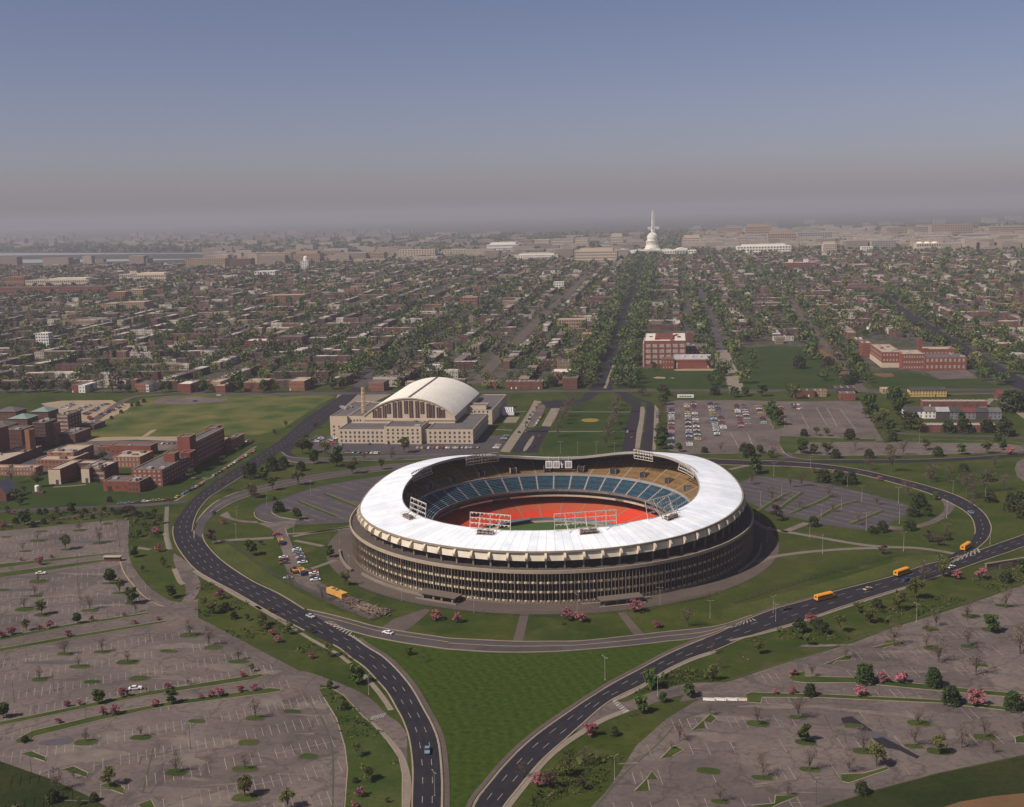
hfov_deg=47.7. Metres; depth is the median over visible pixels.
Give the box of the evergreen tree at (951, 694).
[941,685,961,707]
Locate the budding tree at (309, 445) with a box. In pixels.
[305,439,313,449]
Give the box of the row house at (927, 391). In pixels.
[921,387,933,396]
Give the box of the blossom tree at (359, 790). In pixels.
[354,785,364,795]
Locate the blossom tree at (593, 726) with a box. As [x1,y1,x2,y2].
[583,722,598,735]
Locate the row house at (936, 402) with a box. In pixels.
[932,399,939,406]
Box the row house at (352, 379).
[343,373,353,382]
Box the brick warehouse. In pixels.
[784,259,816,268]
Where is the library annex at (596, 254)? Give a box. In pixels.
[575,248,617,262]
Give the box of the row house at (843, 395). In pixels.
[838,391,847,399]
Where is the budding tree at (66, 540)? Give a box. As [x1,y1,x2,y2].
[58,534,70,548]
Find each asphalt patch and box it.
[3,575,62,577]
[9,588,38,590]
[23,660,77,663]
[39,738,73,745]
[856,731,886,737]
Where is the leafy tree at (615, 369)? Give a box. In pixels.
[609,367,621,379]
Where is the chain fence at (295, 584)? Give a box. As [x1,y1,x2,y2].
[284,565,393,620]
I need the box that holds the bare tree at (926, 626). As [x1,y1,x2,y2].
[922,617,931,631]
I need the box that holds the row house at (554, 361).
[552,359,557,368]
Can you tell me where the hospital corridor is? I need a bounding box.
[0,464,42,475]
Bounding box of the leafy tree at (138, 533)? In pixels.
[135,529,141,536]
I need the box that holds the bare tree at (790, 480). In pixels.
[786,474,794,487]
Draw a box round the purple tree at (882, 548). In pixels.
[878,544,887,553]
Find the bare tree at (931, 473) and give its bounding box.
[923,464,938,482]
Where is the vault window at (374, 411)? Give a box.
[373,410,376,417]
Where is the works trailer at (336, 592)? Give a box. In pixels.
[326,586,347,598]
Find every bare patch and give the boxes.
[674,353,717,370]
[817,346,846,374]
[867,373,894,376]
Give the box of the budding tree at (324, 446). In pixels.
[319,441,330,456]
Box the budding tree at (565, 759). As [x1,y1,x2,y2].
[557,755,574,775]
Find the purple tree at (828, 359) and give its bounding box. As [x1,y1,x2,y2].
[821,356,833,367]
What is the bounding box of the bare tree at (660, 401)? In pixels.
[657,399,664,413]
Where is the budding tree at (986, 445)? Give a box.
[980,439,993,452]
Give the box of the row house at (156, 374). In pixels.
[152,371,160,379]
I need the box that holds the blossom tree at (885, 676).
[877,671,889,681]
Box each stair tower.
[24,428,35,449]
[52,421,60,444]
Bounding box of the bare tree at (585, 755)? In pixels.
[577,746,588,762]
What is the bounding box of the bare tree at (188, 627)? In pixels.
[184,616,193,632]
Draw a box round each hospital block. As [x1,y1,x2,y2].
[0,446,42,463]
[36,452,88,468]
[47,444,94,458]
[60,427,90,442]
[103,475,150,490]
[109,442,157,454]
[113,450,153,467]
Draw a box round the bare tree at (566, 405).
[559,400,570,416]
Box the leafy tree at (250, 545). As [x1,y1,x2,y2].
[244,539,256,552]
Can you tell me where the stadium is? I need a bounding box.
[338,451,761,607]
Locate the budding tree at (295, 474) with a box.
[290,468,304,484]
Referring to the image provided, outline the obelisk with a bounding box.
[651,210,654,232]
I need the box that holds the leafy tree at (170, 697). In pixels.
[164,688,178,703]
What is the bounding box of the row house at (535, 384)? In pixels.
[533,380,537,388]
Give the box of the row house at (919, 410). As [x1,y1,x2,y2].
[913,406,923,417]
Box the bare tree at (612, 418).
[607,414,616,431]
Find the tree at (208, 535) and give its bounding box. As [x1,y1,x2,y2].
[204,528,215,543]
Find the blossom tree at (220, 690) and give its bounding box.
[214,687,224,695]
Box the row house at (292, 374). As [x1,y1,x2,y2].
[290,371,295,378]
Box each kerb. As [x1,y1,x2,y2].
[0,404,1023,806]
[1,523,1013,804]
[172,451,1023,806]
[302,492,880,523]
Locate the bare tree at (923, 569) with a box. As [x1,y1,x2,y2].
[919,560,930,579]
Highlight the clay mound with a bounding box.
[946,793,1023,806]
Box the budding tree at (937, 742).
[931,734,948,753]
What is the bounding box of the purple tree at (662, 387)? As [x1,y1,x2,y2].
[656,384,666,391]
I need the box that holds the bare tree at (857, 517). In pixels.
[855,512,864,524]
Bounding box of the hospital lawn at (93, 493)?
[0,445,245,509]
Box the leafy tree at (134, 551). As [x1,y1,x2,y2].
[130,545,138,556]
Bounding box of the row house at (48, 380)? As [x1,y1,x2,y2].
[45,379,54,386]
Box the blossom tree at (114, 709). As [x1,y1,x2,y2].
[108,703,119,712]
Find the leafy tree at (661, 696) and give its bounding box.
[658,692,667,700]
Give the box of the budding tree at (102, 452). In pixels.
[97,450,107,457]
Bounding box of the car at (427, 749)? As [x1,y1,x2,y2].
[424,746,429,753]
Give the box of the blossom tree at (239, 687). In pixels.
[236,685,243,691]
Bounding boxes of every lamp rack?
[401,497,426,519]
[411,465,432,481]
[466,452,497,465]
[470,512,510,535]
[554,509,616,534]
[633,449,657,461]
[645,493,678,520]
[678,461,695,477]
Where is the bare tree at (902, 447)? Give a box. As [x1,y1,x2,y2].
[898,440,909,454]
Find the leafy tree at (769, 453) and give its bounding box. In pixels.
[767,450,773,457]
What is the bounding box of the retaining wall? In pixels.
[984,557,1023,570]
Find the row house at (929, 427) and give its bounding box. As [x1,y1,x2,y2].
[925,423,932,431]
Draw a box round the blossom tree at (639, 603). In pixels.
[628,598,642,611]
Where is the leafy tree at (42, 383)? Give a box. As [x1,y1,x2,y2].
[33,377,45,391]
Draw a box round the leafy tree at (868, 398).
[862,394,876,406]
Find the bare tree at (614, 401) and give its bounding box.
[610,395,618,406]
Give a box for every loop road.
[195,462,415,537]
[281,435,308,457]
[282,453,447,462]
[309,610,447,647]
[448,621,740,651]
[705,458,990,562]
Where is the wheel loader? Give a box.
[290,566,298,573]
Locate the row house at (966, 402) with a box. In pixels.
[961,399,969,406]
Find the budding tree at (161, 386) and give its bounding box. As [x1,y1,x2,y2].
[157,380,165,389]
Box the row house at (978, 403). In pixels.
[973,399,980,406]
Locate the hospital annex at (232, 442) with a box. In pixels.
[225,433,244,449]
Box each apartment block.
[100,302,119,311]
[108,291,130,298]
[119,300,153,311]
[125,288,150,297]
[185,258,229,265]
[230,258,254,265]
[257,252,295,263]
[293,251,323,262]
[367,252,387,258]
[557,318,586,328]
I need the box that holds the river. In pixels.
[0,251,267,262]
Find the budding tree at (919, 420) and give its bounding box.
[911,418,925,431]
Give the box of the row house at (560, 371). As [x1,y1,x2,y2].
[552,369,570,382]
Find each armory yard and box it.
[308,435,508,454]
[336,394,390,405]
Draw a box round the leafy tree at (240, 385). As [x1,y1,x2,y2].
[236,381,243,389]
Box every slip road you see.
[154,554,200,624]
[220,511,257,522]
[297,670,407,763]
[577,682,733,731]
[888,498,954,529]
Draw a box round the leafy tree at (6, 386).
[2,382,10,390]
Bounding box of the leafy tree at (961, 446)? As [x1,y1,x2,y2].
[956,443,967,453]
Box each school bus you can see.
[814,591,835,600]
[893,566,911,575]
[960,541,971,550]
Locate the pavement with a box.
[163,532,905,806]
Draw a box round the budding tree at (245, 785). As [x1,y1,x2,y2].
[237,774,251,795]
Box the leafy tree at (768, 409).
[765,400,778,416]
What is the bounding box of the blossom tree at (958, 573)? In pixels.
[950,570,963,577]
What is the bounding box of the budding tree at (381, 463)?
[377,458,384,468]
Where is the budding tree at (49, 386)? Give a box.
[44,381,53,392]
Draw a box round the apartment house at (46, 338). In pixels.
[35,332,53,346]
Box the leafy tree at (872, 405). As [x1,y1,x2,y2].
[866,402,878,417]
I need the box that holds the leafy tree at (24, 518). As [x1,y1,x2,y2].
[17,510,31,524]
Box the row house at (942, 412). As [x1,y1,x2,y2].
[935,407,949,418]
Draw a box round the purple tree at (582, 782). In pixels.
[576,778,587,788]
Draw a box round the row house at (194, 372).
[185,370,196,377]
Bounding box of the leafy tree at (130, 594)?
[125,586,138,601]
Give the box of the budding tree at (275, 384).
[271,382,279,389]
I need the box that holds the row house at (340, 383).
[333,376,341,386]
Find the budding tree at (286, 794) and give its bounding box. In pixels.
[279,787,295,806]
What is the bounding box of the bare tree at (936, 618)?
[929,608,940,626]
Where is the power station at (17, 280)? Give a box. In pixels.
[4,265,31,285]
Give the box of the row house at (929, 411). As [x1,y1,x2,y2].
[923,406,935,417]
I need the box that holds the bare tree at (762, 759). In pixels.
[756,749,773,776]
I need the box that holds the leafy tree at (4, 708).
[0,702,8,717]
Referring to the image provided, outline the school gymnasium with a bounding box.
[674,354,710,368]
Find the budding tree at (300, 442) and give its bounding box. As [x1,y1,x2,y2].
[293,434,309,453]
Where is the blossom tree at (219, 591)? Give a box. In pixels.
[213,588,224,596]
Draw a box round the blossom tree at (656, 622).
[652,620,661,626]
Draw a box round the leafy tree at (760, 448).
[756,445,763,451]
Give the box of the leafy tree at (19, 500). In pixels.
[16,497,23,503]
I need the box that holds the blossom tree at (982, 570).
[974,567,988,576]
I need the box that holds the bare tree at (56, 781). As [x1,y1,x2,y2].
[49,767,64,790]
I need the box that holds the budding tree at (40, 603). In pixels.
[34,599,46,614]
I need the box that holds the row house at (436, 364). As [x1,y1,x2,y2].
[433,362,443,368]
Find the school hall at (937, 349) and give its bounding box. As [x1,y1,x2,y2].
[922,346,955,352]
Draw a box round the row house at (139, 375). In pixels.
[136,371,142,379]
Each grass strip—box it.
[0,552,117,567]
[0,559,103,577]
[0,612,150,639]
[0,621,166,650]
[0,674,264,724]
[16,688,280,742]
[23,751,45,760]
[64,767,86,776]
[101,782,123,792]
[139,800,153,806]
[273,509,312,519]
[297,492,883,523]
[319,688,401,806]
[635,779,649,790]
[647,772,657,778]
[662,746,682,757]
[694,721,704,728]
[704,714,715,722]
[746,692,1023,711]
[753,795,799,806]
[762,404,783,428]
[780,436,875,453]
[789,671,1023,695]
[826,656,851,663]
[841,767,887,781]
[875,643,896,647]
[912,439,1023,445]
[1015,735,1023,742]
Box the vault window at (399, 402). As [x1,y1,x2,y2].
[398,401,401,417]
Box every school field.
[619,380,629,387]
[628,368,725,386]
[739,346,846,388]
[859,372,1000,388]
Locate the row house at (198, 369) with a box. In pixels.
[192,368,202,375]
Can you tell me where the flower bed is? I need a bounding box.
[581,418,598,421]
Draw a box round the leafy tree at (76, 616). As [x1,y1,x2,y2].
[72,612,81,621]
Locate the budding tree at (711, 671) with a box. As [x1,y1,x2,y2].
[703,664,718,676]
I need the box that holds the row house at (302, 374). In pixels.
[300,370,306,376]
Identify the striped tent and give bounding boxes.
[502,407,515,414]
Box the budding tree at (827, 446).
[821,440,833,451]
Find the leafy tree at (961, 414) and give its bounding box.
[957,411,965,418]
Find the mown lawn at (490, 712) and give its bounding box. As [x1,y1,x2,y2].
[359,637,687,806]
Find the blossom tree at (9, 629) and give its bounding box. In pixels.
[5,626,16,634]
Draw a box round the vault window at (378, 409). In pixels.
[377,408,381,417]
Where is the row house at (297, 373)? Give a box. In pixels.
[295,371,300,377]
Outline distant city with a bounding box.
[0,215,1023,264]
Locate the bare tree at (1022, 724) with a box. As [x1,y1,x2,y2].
[1016,712,1023,733]
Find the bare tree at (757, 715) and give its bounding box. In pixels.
[753,705,762,724]
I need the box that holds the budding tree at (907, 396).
[903,392,910,399]
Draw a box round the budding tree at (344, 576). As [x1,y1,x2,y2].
[338,569,350,581]
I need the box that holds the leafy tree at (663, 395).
[659,392,667,400]
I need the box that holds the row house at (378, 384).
[368,379,388,390]
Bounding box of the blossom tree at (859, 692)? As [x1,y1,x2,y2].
[854,684,866,694]
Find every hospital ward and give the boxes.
[0,425,9,452]
[8,425,33,448]
[32,418,56,446]
[57,410,81,431]
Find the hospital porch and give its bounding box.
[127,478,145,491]
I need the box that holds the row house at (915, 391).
[907,387,921,396]
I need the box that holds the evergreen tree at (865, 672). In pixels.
[855,663,875,686]
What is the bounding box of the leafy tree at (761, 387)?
[757,383,767,393]
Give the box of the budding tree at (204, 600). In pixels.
[199,597,207,603]
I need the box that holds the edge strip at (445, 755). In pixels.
[358,596,813,806]
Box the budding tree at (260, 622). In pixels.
[257,618,264,626]
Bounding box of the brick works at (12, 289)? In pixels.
[0,286,61,293]
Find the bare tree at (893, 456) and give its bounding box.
[883,446,903,471]
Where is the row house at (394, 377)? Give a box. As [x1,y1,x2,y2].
[390,376,399,386]
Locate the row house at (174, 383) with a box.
[171,380,176,386]
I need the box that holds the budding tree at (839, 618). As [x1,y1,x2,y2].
[834,614,845,629]
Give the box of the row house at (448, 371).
[446,369,452,377]
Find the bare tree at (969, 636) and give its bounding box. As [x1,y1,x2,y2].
[961,625,974,645]
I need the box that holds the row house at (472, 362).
[470,360,477,368]
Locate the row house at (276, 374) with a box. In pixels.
[273,371,279,378]
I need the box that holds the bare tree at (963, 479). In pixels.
[961,473,970,489]
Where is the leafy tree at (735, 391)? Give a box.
[730,386,739,396]
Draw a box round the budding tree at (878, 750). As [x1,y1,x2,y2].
[867,741,887,766]
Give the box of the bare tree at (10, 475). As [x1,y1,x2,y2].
[1,465,18,478]
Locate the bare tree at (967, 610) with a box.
[960,600,974,614]
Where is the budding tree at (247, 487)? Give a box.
[244,483,256,497]
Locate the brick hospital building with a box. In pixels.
[0,477,17,500]
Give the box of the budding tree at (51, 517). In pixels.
[47,512,57,523]
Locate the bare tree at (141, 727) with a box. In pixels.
[136,725,145,733]
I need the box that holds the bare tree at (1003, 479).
[998,474,1010,489]
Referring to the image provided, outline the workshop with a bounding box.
[80,420,104,429]
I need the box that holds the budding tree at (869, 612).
[863,604,876,622]
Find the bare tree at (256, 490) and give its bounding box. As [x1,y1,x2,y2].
[250,484,257,498]
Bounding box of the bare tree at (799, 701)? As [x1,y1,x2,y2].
[790,695,808,717]
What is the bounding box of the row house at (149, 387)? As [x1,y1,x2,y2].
[146,381,159,391]
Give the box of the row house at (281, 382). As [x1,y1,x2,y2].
[278,379,285,386]
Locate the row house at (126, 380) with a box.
[121,379,129,385]
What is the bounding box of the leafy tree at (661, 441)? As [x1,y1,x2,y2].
[653,433,668,448]
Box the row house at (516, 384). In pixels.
[515,380,518,388]
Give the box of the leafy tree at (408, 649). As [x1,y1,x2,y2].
[404,646,412,653]
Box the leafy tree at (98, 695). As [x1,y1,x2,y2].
[91,689,105,701]
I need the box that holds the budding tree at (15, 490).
[10,488,21,496]
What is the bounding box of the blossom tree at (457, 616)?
[452,612,461,622]
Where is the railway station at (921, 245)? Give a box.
[913,241,940,248]
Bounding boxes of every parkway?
[173,387,440,806]
[475,535,1023,806]
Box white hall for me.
[553,281,564,288]
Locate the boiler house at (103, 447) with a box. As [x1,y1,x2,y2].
[97,445,109,450]
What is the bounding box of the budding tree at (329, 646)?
[323,642,333,653]
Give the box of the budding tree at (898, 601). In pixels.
[890,591,906,606]
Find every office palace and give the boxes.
[486,242,521,249]
[517,240,533,244]
[682,235,701,241]
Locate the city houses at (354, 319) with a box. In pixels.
[0,247,1023,387]
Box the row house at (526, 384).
[524,380,528,388]
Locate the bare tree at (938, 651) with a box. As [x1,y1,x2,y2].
[930,635,949,662]
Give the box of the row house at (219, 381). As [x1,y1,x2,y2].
[211,378,230,390]
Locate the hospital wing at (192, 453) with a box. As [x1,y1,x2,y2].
[132,424,224,485]
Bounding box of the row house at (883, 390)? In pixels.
[879,387,887,393]
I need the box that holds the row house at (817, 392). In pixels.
[814,389,820,396]
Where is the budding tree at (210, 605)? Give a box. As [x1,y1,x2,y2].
[206,598,217,613]
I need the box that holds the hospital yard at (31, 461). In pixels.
[16,448,114,471]
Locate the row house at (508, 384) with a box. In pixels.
[506,380,510,388]
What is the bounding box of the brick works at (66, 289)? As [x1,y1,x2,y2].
[58,285,113,293]
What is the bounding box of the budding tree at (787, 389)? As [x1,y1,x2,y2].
[784,384,791,393]
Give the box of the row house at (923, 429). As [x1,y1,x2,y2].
[917,423,926,431]
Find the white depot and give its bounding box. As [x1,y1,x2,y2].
[254,270,279,275]
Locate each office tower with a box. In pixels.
[300,256,310,267]
[822,242,836,251]
[860,246,872,250]
[870,240,895,248]
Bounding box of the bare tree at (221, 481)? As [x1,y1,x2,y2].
[216,472,225,490]
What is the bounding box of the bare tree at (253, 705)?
[247,698,260,717]
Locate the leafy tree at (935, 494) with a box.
[933,491,938,499]
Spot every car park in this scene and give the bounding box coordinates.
[0,519,346,806]
[41,400,129,422]
[76,441,177,451]
[254,475,385,524]
[591,585,1023,806]
[666,400,882,453]
[739,476,909,528]
[796,442,1023,455]
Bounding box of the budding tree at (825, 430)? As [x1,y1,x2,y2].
[823,427,829,433]
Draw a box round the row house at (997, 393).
[994,390,1003,398]
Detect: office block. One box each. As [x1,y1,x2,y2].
[396,249,437,256]
[441,249,465,253]
[534,239,549,243]
[551,238,573,246]
[575,238,588,243]
[602,240,610,246]
[610,233,623,245]
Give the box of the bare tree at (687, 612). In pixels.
[680,606,696,626]
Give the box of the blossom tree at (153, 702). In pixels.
[150,699,159,705]
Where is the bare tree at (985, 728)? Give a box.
[978,717,991,736]
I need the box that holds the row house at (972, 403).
[967,399,975,406]
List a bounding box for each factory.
[25,279,48,285]
[42,277,100,285]
[119,273,136,281]
[132,272,175,281]
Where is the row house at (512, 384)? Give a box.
[510,380,515,388]
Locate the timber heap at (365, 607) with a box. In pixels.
[350,603,390,616]
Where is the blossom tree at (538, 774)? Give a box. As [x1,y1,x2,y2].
[530,771,544,785]
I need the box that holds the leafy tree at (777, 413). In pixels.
[771,409,783,424]
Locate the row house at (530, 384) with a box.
[528,380,533,388]
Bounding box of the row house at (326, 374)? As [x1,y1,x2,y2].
[322,370,330,378]
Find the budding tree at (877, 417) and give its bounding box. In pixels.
[870,412,882,428]
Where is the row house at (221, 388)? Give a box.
[213,382,234,392]
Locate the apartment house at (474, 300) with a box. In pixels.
[460,296,478,308]
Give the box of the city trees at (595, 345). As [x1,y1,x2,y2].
[0,221,1023,387]
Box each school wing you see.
[896,349,924,369]
[923,353,966,369]
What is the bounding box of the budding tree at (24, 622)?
[21,619,29,630]
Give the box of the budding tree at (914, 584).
[905,576,924,598]
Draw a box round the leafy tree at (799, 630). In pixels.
[795,628,804,638]
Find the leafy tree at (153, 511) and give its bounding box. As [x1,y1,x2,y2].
[151,508,156,515]
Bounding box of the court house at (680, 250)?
[664,247,695,254]
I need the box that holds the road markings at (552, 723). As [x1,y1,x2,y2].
[182,387,1018,806]
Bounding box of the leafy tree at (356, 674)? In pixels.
[348,663,364,683]
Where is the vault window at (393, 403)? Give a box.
[392,402,396,417]
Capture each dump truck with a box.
[278,538,283,544]
[298,567,305,575]
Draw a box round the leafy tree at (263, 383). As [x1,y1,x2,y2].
[258,379,268,390]
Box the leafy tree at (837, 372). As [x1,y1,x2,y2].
[833,364,842,375]
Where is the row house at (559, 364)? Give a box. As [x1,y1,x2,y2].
[557,360,562,368]
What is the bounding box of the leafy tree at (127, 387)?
[124,383,131,392]
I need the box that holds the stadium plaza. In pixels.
[326,519,778,613]
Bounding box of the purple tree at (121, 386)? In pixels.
[116,380,124,389]
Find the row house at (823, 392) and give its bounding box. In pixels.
[820,389,826,396]
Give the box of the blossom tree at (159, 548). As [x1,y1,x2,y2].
[154,543,162,550]
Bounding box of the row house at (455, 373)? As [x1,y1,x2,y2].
[452,369,459,377]
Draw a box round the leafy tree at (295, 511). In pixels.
[292,508,301,519]
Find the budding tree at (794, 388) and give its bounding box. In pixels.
[789,383,801,398]
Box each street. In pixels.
[0,388,1022,394]
[0,500,187,512]
[7,511,112,524]
[90,394,162,420]
[352,294,496,386]
[469,262,602,382]
[589,272,639,390]
[604,340,621,387]
[696,288,725,349]
[716,350,742,389]
[729,391,993,394]
[757,268,868,390]
[761,453,1023,462]
[778,453,802,458]
[878,294,1023,390]
[896,432,1023,438]
[986,398,1023,417]
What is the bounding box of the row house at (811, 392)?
[807,389,814,396]
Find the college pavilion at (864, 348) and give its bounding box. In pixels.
[859,340,871,356]
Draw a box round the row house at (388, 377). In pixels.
[385,376,391,386]
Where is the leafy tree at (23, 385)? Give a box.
[17,379,28,390]
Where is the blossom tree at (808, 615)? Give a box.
[805,612,816,623]
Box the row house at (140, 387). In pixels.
[135,381,151,391]
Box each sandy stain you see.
[0,594,107,598]
[20,657,62,661]
[31,666,70,669]
[32,745,85,753]
[56,594,91,596]
[56,746,129,766]
[59,739,96,748]
[60,573,103,574]
[77,698,143,701]
[90,601,161,606]
[98,735,140,741]
[101,733,121,739]
[128,670,174,672]
[148,645,202,648]
[153,676,217,681]
[159,735,239,749]
[161,642,211,647]
[163,753,205,767]
[169,790,240,806]
[203,664,239,671]
[239,695,282,709]
[252,668,282,673]
[257,700,285,706]
[293,700,328,709]
[689,731,743,741]
[695,715,753,721]
[738,705,837,708]
[763,703,912,713]
[800,644,857,646]
[855,711,915,715]
[884,650,928,653]
[890,670,944,672]
[943,729,967,739]
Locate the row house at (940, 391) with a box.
[933,387,946,396]
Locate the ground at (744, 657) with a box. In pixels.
[0,207,1023,806]
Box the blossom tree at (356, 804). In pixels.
[351,801,358,806]
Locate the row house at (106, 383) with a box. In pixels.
[103,379,108,386]
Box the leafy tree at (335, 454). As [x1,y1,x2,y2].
[328,445,343,466]
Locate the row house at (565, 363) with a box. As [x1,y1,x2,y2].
[562,359,568,368]
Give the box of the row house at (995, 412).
[987,407,1001,418]
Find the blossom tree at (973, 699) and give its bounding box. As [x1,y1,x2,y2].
[966,688,986,704]
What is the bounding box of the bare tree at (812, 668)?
[807,663,817,673]
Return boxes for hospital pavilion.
[0,406,26,418]
[0,420,18,426]
[8,413,38,424]
[31,406,58,419]
[48,460,118,483]
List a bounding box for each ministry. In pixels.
[716,227,741,233]
[745,224,770,233]
[767,230,795,241]
[796,232,831,237]
[884,226,927,233]
[928,224,972,234]
[985,226,1023,233]
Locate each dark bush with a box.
[12,517,18,523]
[21,735,29,742]
[29,521,36,527]
[36,508,42,514]
[40,518,46,524]
[43,788,60,804]
[88,792,98,802]
[106,496,112,501]
[220,602,231,611]
[230,611,237,619]
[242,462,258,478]
[265,457,278,471]
[272,501,284,512]
[277,456,288,467]
[295,461,305,470]
[340,701,348,710]
[351,777,358,783]
[546,376,557,386]
[609,726,618,736]
[656,425,668,435]
[662,388,669,395]
[700,446,707,452]
[709,385,719,395]
[739,442,746,451]
[742,443,756,457]
[791,354,806,369]
[791,618,807,633]
[800,428,807,436]
[807,516,818,527]
[811,617,822,629]
[815,468,830,482]
[818,621,830,634]
[830,449,840,458]
[830,470,846,484]
[840,374,852,384]
[843,428,855,439]
[844,472,857,484]
[849,371,860,383]
[854,780,869,796]
[864,448,873,458]
[867,525,876,534]
[871,598,882,609]
[876,520,888,532]
[886,430,897,441]
[900,411,922,429]
[903,519,916,531]
[906,504,920,516]
[910,492,927,507]
[932,446,943,456]
[941,419,954,432]
[942,335,950,345]
[943,532,951,539]
[957,418,973,432]
[958,463,968,471]
[980,420,994,433]
[980,469,994,481]
[983,491,997,502]
[993,434,1001,440]
[994,418,1016,436]
[996,389,1023,412]
[999,571,1013,583]
[1003,491,1020,511]
[1006,491,1023,512]
[1011,391,1023,410]
[1015,501,1023,518]
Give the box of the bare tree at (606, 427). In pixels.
[602,421,614,439]
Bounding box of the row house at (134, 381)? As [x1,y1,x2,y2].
[131,378,139,386]
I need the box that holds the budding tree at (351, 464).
[345,457,357,473]
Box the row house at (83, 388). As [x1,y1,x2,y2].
[78,382,97,392]
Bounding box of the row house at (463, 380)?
[460,378,466,383]
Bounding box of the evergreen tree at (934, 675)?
[924,666,942,688]
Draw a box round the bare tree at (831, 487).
[824,485,833,494]
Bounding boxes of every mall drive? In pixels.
[511,427,549,452]
[528,405,544,426]
[542,392,598,407]
[542,408,558,426]
[613,389,640,451]
[622,392,653,451]
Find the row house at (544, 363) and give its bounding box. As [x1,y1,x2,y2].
[541,359,547,368]
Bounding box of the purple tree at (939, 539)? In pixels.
[934,535,944,545]
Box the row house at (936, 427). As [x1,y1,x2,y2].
[932,423,939,431]
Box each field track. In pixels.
[85,437,227,440]
[143,429,156,435]
[150,396,226,403]
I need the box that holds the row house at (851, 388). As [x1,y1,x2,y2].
[847,386,854,391]
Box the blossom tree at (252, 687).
[249,683,258,689]
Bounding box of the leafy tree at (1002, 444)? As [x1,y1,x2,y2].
[999,439,1006,447]
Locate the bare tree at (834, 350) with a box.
[828,342,840,355]
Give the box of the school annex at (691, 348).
[686,343,706,353]
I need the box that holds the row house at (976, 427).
[971,423,979,431]
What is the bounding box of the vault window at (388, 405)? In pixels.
[387,404,390,413]
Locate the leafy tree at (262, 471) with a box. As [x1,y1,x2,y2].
[256,465,268,478]
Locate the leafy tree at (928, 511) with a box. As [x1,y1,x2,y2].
[923,506,931,515]
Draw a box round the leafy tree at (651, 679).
[643,667,658,686]
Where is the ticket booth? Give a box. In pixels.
[103,555,121,560]
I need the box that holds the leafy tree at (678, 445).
[675,442,682,449]
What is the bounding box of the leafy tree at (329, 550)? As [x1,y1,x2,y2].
[325,545,334,555]
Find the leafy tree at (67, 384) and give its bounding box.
[63,381,70,388]
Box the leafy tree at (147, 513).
[144,510,150,516]
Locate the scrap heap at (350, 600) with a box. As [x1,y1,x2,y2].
[338,597,361,605]
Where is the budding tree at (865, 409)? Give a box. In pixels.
[862,407,869,417]
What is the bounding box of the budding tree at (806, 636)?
[802,633,812,644]
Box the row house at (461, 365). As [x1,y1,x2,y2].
[459,361,464,368]
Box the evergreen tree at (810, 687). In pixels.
[804,683,816,697]
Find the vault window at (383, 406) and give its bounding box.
[382,405,386,417]
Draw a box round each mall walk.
[500,400,540,451]
[653,406,658,449]
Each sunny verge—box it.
[210,544,366,623]
[722,554,944,623]
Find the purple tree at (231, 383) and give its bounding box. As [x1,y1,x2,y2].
[225,381,236,392]
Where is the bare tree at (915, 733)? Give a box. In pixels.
[909,724,921,744]
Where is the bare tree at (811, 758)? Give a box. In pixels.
[802,747,817,769]
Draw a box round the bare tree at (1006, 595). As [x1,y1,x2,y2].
[998,585,1012,607]
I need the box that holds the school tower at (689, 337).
[687,332,692,342]
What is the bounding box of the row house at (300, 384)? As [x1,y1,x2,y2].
[289,377,313,390]
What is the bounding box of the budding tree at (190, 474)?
[185,468,195,477]
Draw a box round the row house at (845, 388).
[841,386,848,390]
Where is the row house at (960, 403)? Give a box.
[955,399,963,406]
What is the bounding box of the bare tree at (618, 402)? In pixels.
[610,400,622,412]
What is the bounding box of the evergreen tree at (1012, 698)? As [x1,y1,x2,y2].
[1003,690,1022,712]
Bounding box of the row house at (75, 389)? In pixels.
[71,381,89,392]
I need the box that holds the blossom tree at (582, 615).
[575,611,586,621]
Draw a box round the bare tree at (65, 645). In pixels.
[57,640,68,654]
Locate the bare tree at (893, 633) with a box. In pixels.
[886,619,902,645]
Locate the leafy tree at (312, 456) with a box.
[307,449,318,461]
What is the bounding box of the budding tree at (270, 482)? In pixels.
[267,477,276,489]
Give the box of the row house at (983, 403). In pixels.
[979,399,986,406]
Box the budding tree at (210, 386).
[207,383,213,389]
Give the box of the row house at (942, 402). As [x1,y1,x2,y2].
[938,399,945,406]
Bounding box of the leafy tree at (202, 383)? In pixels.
[198,379,207,389]
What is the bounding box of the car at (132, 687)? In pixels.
[128,685,142,689]
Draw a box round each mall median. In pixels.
[523,435,533,450]
[635,407,644,448]
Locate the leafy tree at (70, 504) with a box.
[67,501,75,510]
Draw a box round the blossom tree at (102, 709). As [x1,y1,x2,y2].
[99,706,106,712]
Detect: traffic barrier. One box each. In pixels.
[703,697,714,700]
[714,697,725,700]
[725,697,736,700]
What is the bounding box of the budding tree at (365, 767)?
[360,763,375,780]
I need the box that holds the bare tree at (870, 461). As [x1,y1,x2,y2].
[865,455,874,469]
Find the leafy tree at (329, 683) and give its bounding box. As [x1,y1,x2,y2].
[326,679,333,687]
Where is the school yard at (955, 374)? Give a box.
[926,370,976,378]
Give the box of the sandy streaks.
[0,563,1002,805]
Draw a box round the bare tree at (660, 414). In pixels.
[654,408,664,420]
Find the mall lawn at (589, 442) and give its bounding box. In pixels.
[542,401,629,453]
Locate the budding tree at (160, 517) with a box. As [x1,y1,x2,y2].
[156,514,162,523]
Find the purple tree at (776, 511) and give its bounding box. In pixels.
[769,504,783,520]
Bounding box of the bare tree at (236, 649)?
[232,646,242,659]
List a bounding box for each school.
[205,313,241,318]
[244,338,267,345]
[276,334,308,345]
[591,296,614,306]
[643,333,685,366]
[870,344,901,367]
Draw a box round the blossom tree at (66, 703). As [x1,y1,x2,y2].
[63,700,70,706]
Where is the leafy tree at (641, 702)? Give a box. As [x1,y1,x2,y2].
[634,695,647,712]

